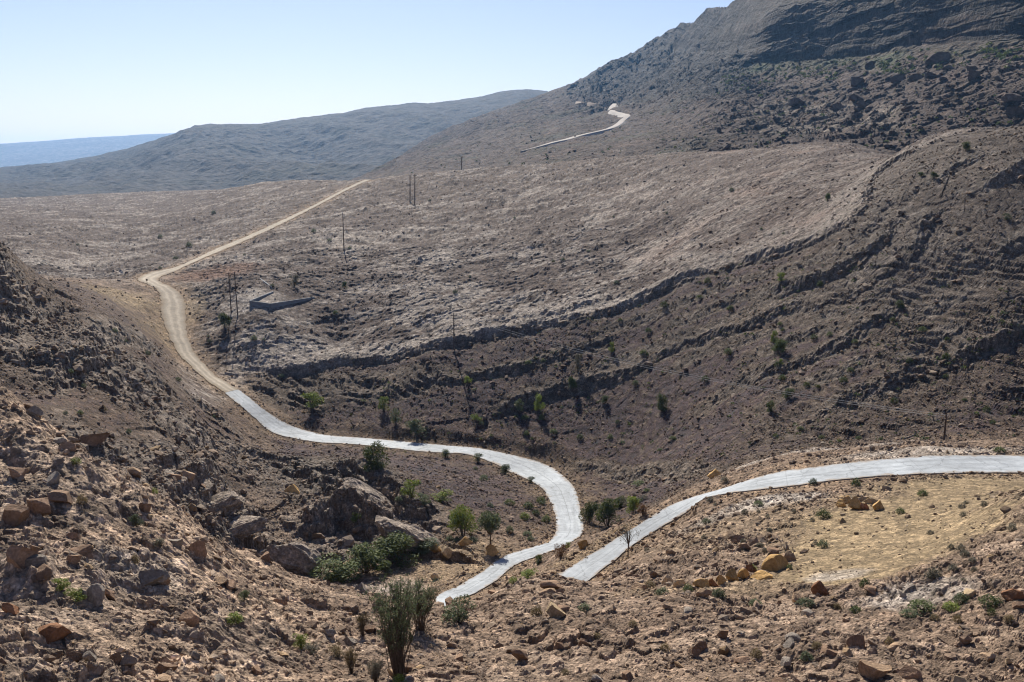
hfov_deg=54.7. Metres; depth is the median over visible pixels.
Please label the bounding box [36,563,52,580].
boulder
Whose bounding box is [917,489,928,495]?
bush
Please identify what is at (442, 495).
shrub
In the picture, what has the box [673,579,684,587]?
boulder
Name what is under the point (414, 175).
utility pole
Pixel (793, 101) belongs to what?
boulder
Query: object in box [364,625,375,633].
boulder
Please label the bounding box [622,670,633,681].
boulder
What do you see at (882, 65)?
scrub
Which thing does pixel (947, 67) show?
boulder
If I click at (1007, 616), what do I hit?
shrub
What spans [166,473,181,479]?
boulder
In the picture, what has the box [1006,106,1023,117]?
boulder
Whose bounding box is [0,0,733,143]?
sky
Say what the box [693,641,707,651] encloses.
boulder
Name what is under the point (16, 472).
boulder
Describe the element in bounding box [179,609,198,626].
boulder
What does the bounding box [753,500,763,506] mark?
bush
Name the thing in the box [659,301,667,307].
shrub
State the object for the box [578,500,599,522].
bush
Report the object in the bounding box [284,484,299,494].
boulder
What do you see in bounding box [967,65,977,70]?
boulder
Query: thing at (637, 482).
bush
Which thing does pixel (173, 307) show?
dirt road
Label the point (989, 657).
boulder
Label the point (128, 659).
boulder
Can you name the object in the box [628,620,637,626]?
shrub
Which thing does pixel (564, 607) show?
boulder
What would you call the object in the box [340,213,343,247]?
utility pole
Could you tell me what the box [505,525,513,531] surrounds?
shrub
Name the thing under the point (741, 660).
boulder
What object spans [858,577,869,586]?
bush
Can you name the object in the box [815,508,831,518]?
bush
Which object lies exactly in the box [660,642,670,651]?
shrub
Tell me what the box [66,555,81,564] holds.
boulder
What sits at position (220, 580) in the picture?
boulder
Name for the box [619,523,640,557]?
tree
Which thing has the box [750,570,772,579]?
boulder
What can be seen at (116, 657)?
boulder
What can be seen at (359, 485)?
boulder
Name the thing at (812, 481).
bush
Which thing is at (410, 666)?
boulder
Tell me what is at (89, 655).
boulder
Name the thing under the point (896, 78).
boulder
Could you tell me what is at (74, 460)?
bush
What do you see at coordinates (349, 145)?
hills
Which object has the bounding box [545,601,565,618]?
boulder
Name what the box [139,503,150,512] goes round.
boulder
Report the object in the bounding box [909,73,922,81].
boulder
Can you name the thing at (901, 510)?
bush
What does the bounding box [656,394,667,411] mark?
bush
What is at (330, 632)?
boulder
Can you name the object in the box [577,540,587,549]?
boulder
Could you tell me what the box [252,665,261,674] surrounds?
boulder
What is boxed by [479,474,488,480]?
shrub
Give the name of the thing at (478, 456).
shrub
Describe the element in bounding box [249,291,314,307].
retaining wall
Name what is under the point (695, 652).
boulder
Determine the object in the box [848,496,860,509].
boulder
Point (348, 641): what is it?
boulder
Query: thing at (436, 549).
boulder
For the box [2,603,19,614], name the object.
boulder
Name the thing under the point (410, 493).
shrub
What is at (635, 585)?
boulder
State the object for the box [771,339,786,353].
bush
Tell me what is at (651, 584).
bush
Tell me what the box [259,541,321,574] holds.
boulder
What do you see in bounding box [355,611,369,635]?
shrub
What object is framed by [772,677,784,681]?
boulder
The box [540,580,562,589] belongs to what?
boulder
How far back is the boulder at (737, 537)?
75.83 m
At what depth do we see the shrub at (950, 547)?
59.66 m
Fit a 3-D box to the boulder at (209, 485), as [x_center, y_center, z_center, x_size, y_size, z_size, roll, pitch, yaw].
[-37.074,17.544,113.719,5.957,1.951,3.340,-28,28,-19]
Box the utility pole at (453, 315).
[451,313,456,349]
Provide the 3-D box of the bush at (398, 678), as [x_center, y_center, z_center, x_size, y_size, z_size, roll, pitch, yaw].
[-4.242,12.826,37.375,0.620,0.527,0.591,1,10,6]
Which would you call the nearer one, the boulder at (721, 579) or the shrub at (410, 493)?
the boulder at (721, 579)
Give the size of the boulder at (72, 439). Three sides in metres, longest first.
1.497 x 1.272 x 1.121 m
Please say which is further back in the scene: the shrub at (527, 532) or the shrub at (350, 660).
the shrub at (527, 532)
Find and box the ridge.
[0,133,174,166]
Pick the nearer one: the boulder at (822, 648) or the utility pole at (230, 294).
the boulder at (822, 648)
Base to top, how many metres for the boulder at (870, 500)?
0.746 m
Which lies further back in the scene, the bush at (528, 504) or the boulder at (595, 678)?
the bush at (528, 504)
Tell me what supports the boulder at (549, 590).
on the ground
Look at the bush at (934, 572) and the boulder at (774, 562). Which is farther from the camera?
the boulder at (774, 562)
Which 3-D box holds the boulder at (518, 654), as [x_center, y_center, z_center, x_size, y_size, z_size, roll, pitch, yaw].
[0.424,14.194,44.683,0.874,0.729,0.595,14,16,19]
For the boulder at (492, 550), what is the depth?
117.72 m
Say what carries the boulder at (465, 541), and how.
on the ground
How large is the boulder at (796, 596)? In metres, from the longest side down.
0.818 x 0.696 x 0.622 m
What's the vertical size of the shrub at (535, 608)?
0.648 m
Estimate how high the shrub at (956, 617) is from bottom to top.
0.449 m
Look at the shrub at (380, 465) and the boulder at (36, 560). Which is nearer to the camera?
the boulder at (36, 560)
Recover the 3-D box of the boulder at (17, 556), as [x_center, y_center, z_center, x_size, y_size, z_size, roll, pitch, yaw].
[-19.438,8.514,39.110,1.300,0.975,0.884,3,3,-7]
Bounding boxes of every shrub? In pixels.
[51,578,70,590]
[63,587,86,602]
[76,493,87,503]
[127,514,144,526]
[131,553,140,563]
[152,537,165,546]
[238,589,249,602]
[288,274,298,285]
[291,633,309,649]
[303,641,320,653]
[327,642,343,656]
[342,645,361,673]
[351,512,361,522]
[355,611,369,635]
[357,573,429,679]
[365,655,385,681]
[374,461,384,468]
[378,396,389,410]
[390,408,401,423]
[399,576,442,631]
[400,479,420,498]
[405,418,425,436]
[418,493,430,504]
[430,489,452,502]
[439,449,449,456]
[440,593,476,624]
[445,534,453,540]
[464,375,472,383]
[470,413,482,420]
[473,453,482,461]
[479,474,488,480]
[500,464,509,474]
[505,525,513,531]
[514,398,523,411]
[518,568,538,578]
[522,531,531,535]
[529,606,543,615]
[554,543,568,558]
[561,669,569,674]
[573,354,582,369]
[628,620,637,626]
[637,503,649,514]
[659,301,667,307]
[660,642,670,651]
[750,648,761,658]
[777,374,786,379]
[811,641,821,648]
[833,602,841,609]
[839,377,847,382]
[884,636,893,644]
[890,398,898,402]
[917,326,926,330]
[929,614,940,620]
[942,353,950,359]
[946,543,954,549]
[947,563,958,571]
[952,614,961,622]
[956,543,965,551]
[958,503,966,508]
[959,549,969,557]
[979,501,988,507]
[983,405,991,412]
[1002,213,1011,219]
[1003,614,1014,622]
[1006,522,1016,531]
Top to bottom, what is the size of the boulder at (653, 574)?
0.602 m
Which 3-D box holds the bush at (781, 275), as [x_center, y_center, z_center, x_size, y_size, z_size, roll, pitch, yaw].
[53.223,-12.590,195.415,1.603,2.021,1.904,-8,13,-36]
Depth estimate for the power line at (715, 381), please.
153.71 m
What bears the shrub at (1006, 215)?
on the ground
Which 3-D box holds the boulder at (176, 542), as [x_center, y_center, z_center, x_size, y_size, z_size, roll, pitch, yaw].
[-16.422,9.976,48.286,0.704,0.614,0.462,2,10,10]
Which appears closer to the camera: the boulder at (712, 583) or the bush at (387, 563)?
the boulder at (712, 583)
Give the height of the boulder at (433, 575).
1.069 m
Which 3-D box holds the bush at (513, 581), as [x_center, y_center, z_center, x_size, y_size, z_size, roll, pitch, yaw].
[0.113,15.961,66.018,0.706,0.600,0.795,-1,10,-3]
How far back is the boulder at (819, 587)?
53.93 m
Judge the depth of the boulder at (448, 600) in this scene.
64.47 m
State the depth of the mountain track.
1256.06 m
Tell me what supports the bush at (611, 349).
on the ground
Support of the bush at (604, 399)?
on the ground
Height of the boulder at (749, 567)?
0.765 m
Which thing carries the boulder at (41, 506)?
on the ground
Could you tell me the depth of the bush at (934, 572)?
52.44 m
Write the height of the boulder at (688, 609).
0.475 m
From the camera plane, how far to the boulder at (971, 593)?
48.75 m
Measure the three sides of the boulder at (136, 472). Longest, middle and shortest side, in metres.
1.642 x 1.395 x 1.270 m
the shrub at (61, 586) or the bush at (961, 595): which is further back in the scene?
the bush at (961, 595)
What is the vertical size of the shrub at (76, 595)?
0.568 m
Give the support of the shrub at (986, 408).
on the ground
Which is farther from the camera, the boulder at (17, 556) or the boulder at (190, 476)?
the boulder at (190, 476)
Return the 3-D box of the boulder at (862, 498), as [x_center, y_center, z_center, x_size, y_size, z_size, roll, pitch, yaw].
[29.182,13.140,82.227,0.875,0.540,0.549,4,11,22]
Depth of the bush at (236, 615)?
42.41 m
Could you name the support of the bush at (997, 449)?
on the ground
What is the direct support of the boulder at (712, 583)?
on the ground
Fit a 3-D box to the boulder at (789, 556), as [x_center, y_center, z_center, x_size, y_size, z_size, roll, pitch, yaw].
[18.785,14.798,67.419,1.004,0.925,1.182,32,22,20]
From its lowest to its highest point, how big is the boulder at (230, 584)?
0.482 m
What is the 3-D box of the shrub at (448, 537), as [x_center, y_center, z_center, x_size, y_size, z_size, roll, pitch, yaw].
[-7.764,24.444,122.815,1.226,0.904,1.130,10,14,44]
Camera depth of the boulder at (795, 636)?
45.29 m
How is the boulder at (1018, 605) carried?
on the ground
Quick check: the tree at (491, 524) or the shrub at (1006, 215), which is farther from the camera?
the shrub at (1006, 215)
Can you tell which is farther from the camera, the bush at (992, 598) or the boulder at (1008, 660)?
the bush at (992, 598)
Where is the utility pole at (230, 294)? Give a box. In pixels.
[228,273,231,312]
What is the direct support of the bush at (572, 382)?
on the ground
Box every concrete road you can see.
[225,389,583,605]
[559,455,1023,581]
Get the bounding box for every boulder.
[0,671,4,681]
[2,503,29,527]
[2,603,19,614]
[6,545,38,569]
[7,467,27,479]
[25,554,47,567]
[26,405,43,415]
[27,498,50,515]
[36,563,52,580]
[38,622,71,643]
[46,471,59,484]
[47,490,72,503]
[52,437,66,443]
[58,441,75,451]
[65,652,82,661]
[66,532,80,540]
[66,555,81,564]
[67,436,78,442]
[69,544,92,559]
[78,433,109,446]
[78,589,87,599]
[82,650,96,661]
[86,584,104,606]
[105,589,115,601]
[109,652,121,664]
[120,653,136,665]
[127,467,140,477]
[138,569,163,585]
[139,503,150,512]
[154,673,170,681]
[156,569,169,584]
[157,663,177,673]
[161,579,170,585]
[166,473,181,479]
[168,539,182,546]
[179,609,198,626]
[181,470,195,481]
[188,541,206,557]
[189,650,199,659]
[202,479,214,497]
[211,491,244,515]
[214,673,224,681]
[216,576,228,584]
[225,579,235,589]
[227,515,268,539]
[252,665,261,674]
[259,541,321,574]
[260,551,271,563]
[273,599,287,605]
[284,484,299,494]
[320,629,336,636]
[338,477,391,504]
[342,637,357,645]
[354,582,367,594]
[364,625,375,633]
[374,515,439,552]
[405,663,414,671]
[430,544,441,552]
[430,573,438,578]
[442,545,452,558]
[445,596,455,605]
[454,653,463,662]
[458,536,472,545]
[485,544,498,556]
[511,648,527,659]
[538,588,555,593]
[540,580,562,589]
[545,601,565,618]
[554,642,563,649]
[556,588,564,592]
[557,604,569,610]
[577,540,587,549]
[578,638,587,645]
[591,674,602,681]
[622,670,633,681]
[631,582,647,589]
[649,571,657,577]
[661,575,672,584]
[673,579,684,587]
[684,607,693,612]
[688,647,701,656]
[692,579,709,587]
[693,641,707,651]
[696,588,711,596]
[707,469,720,478]
[708,578,719,586]
[717,575,726,584]
[717,630,728,639]
[725,568,738,580]
[731,535,745,541]
[734,656,749,663]
[737,569,748,578]
[746,564,756,571]
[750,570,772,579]
[761,554,787,571]
[767,547,778,553]
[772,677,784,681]
[780,656,791,665]
[782,553,795,561]
[782,637,793,647]
[785,632,800,641]
[789,97,804,105]
[792,592,804,603]
[801,608,814,615]
[811,581,828,595]
[818,645,829,653]
[824,648,837,656]
[830,103,843,109]
[836,499,845,507]
[843,495,850,503]
[846,635,865,647]
[848,93,863,102]
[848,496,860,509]
[851,76,863,86]
[856,99,868,108]
[858,497,868,500]
[858,660,891,681]
[861,503,868,509]
[863,497,876,503]
[864,585,876,595]
[865,61,875,68]
[872,500,883,509]
[887,642,901,651]
[890,74,905,82]
[898,572,907,577]
[899,665,921,679]
[902,106,913,111]
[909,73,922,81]
[924,72,935,78]
[925,52,951,64]
[942,65,951,69]
[953,675,968,681]
[963,588,976,598]
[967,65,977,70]
[968,69,980,80]
[978,652,996,662]
[1001,93,1021,102]
[1001,589,1023,601]
[1005,658,1012,663]
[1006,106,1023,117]
[1012,601,1023,608]
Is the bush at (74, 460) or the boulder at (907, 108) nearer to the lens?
the bush at (74, 460)
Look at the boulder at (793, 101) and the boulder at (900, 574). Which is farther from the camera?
the boulder at (793, 101)
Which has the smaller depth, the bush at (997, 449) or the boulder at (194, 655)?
the boulder at (194, 655)
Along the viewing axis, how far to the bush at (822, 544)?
69.58 m
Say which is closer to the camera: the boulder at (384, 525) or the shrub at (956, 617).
the shrub at (956, 617)
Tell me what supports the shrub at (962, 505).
on the ground
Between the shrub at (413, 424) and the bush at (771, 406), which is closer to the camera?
the bush at (771, 406)
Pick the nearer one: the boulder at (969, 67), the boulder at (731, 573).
the boulder at (731, 573)
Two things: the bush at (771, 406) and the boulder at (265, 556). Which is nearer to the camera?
the boulder at (265, 556)
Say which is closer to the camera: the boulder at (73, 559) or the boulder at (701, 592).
the boulder at (73, 559)
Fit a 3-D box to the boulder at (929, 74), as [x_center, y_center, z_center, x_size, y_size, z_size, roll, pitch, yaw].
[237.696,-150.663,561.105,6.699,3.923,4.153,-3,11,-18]
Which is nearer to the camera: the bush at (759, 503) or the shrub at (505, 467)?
the bush at (759, 503)
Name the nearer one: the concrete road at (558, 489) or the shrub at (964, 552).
the shrub at (964, 552)
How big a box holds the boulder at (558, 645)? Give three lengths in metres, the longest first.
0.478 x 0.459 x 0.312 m
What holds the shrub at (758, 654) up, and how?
on the ground
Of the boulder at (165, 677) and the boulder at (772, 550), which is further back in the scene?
the boulder at (772, 550)
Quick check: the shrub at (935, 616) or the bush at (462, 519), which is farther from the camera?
the bush at (462, 519)
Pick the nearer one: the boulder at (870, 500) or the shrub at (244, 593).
the shrub at (244, 593)
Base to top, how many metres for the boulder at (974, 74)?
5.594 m
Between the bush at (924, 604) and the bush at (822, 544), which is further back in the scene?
the bush at (822, 544)
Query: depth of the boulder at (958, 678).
38.38 m
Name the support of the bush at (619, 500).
on the ground
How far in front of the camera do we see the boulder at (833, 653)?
43.03 m
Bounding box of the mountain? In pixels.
[349,0,1023,180]
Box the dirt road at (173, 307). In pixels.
[138,180,368,392]
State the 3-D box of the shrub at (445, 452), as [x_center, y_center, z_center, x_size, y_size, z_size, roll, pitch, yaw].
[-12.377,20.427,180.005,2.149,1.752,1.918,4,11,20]
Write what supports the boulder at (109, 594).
on the ground
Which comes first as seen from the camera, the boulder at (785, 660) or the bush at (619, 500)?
the boulder at (785, 660)
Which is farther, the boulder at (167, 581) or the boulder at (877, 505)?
the boulder at (877, 505)
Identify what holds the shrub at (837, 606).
on the ground
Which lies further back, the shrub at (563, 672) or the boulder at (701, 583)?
the boulder at (701, 583)
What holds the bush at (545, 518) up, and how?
on the ground
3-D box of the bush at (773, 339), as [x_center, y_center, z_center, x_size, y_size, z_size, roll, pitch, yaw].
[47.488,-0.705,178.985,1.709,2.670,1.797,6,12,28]
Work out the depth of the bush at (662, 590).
56.83 m
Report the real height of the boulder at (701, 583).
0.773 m
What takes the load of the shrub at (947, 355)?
on the ground
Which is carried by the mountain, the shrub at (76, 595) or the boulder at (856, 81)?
the boulder at (856, 81)
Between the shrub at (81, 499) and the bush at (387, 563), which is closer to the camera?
the shrub at (81, 499)
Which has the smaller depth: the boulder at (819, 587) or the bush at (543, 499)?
the boulder at (819, 587)
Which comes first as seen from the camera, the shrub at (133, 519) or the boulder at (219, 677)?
the boulder at (219, 677)
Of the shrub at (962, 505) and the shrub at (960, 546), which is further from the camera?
the shrub at (962, 505)
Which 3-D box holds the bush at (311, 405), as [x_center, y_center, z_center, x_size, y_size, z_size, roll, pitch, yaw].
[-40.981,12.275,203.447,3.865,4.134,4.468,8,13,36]
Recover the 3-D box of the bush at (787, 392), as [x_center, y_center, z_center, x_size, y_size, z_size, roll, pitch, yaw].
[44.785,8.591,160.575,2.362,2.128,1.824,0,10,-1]
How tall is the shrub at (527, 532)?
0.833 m
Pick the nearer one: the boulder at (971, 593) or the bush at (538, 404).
the boulder at (971, 593)
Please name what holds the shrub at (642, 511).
on the ground
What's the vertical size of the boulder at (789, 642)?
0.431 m
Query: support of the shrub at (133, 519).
on the ground
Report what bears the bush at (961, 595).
on the ground
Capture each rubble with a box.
[0,125,1023,681]
[479,57,1023,163]
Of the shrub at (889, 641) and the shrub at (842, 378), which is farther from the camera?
the shrub at (842, 378)
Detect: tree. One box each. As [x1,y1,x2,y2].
[475,510,500,543]
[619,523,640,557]
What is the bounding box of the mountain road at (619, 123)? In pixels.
[520,103,629,151]
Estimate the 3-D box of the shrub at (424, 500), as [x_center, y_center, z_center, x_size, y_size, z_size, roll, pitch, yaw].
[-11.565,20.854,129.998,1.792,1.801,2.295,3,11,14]
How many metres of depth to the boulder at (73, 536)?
43.91 m
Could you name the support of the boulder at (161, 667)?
on the ground
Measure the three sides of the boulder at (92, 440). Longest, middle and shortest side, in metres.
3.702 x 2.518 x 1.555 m
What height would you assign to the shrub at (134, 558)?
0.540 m
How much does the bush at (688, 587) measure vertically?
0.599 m
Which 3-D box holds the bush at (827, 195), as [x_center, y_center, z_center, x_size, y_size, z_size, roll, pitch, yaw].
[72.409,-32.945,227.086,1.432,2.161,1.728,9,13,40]
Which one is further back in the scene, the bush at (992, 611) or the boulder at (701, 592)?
the boulder at (701, 592)
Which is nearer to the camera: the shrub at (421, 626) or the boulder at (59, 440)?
the shrub at (421, 626)
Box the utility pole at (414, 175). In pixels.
[413,174,416,204]
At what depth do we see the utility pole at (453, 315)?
215.79 m
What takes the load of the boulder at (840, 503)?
on the ground
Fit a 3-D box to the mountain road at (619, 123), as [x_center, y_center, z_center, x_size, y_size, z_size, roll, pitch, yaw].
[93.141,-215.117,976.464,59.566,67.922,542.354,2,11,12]
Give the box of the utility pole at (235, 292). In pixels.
[231,272,237,314]
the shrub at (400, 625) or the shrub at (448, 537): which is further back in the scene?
the shrub at (448, 537)
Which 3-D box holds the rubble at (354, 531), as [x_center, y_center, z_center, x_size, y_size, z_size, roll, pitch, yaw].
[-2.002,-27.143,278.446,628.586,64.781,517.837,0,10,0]
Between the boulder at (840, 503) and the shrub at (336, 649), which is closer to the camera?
the shrub at (336, 649)
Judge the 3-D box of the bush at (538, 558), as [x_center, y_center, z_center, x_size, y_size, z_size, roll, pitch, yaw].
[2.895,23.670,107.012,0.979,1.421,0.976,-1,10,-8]
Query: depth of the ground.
170.71 m
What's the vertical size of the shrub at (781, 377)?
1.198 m
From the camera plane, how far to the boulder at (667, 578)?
63.96 m
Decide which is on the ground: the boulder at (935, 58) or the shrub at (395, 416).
the shrub at (395, 416)
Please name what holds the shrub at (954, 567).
on the ground
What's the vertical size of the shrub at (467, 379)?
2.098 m
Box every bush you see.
[71,456,81,464]
[218,313,231,327]
[226,611,243,624]
[301,391,324,408]
[309,551,362,582]
[344,541,387,572]
[362,440,389,471]
[371,530,421,569]
[378,560,392,574]
[392,674,406,681]
[408,536,439,556]
[447,503,477,536]
[503,498,514,505]
[508,576,516,584]
[520,512,530,520]
[523,501,533,509]
[531,509,539,515]
[534,394,545,411]
[535,554,542,564]
[536,496,546,503]
[541,514,551,522]
[568,376,577,391]
[577,602,589,611]
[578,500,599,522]
[594,498,621,526]
[601,395,608,402]
[608,342,614,351]
[615,495,627,507]
[625,496,639,513]
[631,480,644,486]
[643,579,655,588]
[654,587,669,594]
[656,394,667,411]
[682,583,693,591]
[701,518,709,523]
[711,588,726,598]
[720,476,728,481]
[749,598,761,605]
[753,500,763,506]
[766,400,775,411]
[771,330,778,342]
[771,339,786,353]
[777,272,784,280]
[782,387,794,398]
[795,597,814,607]
[799,650,814,660]
[808,478,816,484]
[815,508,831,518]
[816,538,828,547]
[825,193,830,200]
[849,605,860,613]
[851,478,861,486]
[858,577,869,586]
[895,507,904,514]
[899,608,921,617]
[907,598,936,614]
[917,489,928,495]
[924,566,941,579]
[930,172,938,178]
[942,601,959,611]
[952,591,969,604]
[961,141,970,151]
[978,593,1003,607]
[987,607,997,615]
[992,446,1004,451]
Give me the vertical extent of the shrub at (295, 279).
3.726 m
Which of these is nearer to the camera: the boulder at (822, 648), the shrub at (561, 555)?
the boulder at (822, 648)
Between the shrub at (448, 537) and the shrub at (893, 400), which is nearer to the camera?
the shrub at (448, 537)
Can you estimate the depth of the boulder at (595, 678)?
40.95 m
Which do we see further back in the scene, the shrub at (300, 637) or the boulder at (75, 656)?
the shrub at (300, 637)
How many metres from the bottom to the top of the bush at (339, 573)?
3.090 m
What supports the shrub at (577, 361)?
on the ground
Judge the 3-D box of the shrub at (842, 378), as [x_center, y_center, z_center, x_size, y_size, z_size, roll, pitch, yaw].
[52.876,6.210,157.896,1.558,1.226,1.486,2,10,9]
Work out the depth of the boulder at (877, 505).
78.00 m
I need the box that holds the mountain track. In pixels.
[575,101,611,106]
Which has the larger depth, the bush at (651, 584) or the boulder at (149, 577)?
the bush at (651, 584)
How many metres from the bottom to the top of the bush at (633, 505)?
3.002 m
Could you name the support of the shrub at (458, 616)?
on the ground
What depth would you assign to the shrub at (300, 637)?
42.06 m
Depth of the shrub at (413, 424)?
191.14 m
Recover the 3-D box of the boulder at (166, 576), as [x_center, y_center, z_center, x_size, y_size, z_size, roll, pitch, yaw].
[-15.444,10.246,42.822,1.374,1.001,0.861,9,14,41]
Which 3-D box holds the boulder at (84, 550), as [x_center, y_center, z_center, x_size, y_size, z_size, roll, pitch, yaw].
[-18.523,9.194,42.559,1.055,0.672,0.897,1,27,-22]
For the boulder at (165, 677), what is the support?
on the ground
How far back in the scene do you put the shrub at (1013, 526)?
57.81 m
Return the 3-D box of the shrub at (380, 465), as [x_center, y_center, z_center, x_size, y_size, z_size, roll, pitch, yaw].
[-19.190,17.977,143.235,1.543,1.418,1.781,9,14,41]
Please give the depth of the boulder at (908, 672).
40.33 m
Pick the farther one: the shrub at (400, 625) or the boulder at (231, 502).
the boulder at (231, 502)
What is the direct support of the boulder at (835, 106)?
on the mountain
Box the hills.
[0,89,547,197]
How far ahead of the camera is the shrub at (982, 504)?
67.67 m
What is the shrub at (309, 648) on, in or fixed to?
on the ground
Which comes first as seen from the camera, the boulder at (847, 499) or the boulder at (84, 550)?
the boulder at (84, 550)
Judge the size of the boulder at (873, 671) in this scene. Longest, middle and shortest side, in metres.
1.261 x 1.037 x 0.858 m
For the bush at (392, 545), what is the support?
on the ground
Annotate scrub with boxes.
[346,41,1023,455]
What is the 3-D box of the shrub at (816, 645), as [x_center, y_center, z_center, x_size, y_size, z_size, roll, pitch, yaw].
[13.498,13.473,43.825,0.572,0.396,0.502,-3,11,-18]
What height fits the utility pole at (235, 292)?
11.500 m
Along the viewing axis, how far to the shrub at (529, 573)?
67.62 m
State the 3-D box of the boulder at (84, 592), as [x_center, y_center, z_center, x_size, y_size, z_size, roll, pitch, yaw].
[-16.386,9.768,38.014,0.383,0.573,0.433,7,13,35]
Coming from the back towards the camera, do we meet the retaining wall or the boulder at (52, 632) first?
the retaining wall
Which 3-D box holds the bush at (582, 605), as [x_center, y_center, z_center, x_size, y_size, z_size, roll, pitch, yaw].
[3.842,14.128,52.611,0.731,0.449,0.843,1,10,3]
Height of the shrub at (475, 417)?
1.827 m
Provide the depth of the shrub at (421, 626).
49.33 m
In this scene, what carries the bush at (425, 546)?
on the ground
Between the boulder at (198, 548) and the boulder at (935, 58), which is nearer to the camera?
the boulder at (198, 548)
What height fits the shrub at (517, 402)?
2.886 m
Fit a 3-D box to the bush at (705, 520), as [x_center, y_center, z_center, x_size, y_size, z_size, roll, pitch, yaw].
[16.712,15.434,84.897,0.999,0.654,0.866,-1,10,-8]
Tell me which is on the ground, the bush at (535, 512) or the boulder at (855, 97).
the bush at (535, 512)
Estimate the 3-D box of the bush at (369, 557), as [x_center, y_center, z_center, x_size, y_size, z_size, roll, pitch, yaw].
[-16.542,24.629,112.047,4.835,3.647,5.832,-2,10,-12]
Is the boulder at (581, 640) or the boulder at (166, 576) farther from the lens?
the boulder at (581, 640)
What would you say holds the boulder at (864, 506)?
on the ground
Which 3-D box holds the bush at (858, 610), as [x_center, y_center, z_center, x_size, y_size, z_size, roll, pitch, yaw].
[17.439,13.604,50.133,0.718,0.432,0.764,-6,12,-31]
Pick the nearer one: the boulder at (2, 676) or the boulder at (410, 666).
the boulder at (2, 676)
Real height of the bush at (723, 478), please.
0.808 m
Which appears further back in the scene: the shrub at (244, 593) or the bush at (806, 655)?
the shrub at (244, 593)
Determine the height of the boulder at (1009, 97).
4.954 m
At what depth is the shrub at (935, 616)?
47.19 m
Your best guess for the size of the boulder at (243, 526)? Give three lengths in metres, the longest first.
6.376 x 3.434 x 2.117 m
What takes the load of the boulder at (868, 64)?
on the mountain
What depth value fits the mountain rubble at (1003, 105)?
496.91 m
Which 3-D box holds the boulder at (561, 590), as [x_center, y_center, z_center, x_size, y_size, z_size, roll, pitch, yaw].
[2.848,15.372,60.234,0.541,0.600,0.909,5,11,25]
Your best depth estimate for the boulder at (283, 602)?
49.30 m
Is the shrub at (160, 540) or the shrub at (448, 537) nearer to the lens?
the shrub at (160, 540)
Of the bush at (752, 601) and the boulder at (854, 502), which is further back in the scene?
the boulder at (854, 502)
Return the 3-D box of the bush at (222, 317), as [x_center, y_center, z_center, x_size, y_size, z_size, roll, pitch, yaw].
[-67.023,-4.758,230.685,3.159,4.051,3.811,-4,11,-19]
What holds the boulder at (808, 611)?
on the ground
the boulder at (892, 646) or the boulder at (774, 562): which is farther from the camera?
the boulder at (774, 562)
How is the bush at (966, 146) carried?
on the ground
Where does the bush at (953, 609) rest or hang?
on the ground
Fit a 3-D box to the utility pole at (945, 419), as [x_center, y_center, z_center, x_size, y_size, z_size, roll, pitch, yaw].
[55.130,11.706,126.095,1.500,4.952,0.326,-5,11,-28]
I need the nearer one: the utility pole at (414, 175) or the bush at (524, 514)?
the bush at (524, 514)
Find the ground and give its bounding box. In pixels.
[0,125,1023,681]
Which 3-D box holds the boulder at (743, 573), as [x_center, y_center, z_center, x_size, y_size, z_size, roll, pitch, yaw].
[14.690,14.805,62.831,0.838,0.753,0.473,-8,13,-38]
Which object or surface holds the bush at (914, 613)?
on the ground
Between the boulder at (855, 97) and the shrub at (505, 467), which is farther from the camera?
the boulder at (855, 97)
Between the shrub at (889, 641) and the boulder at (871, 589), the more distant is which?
the boulder at (871, 589)
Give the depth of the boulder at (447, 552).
117.23 m
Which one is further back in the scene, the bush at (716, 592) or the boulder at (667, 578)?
the boulder at (667, 578)
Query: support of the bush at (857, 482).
on the ground
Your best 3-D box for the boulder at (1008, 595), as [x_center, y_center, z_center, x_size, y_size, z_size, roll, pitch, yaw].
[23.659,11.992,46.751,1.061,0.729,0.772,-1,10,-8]
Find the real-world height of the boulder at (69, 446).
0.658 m
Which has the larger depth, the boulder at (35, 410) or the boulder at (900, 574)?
the boulder at (35, 410)
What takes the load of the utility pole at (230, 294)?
on the ground
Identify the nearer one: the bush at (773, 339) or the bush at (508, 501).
the bush at (508, 501)
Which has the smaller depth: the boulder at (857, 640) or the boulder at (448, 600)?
the boulder at (857, 640)
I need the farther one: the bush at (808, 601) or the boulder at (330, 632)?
the bush at (808, 601)
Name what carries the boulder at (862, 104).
on the mountain
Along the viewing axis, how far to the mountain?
767.11 m
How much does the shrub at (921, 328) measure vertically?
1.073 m
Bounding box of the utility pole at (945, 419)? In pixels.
[942,414,950,439]
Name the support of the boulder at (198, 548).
on the ground
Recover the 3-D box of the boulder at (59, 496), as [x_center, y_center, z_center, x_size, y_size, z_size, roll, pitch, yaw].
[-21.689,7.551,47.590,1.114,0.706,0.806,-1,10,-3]
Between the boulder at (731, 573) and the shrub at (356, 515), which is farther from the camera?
the shrub at (356, 515)
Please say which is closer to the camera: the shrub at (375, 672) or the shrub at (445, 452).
the shrub at (375, 672)
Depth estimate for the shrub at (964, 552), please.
54.52 m
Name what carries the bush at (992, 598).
on the ground
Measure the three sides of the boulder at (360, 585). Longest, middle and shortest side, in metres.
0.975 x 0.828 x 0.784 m
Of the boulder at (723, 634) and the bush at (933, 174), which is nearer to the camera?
the boulder at (723, 634)
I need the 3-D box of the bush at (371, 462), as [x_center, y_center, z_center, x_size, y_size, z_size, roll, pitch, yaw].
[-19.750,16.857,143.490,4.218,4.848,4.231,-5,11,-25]

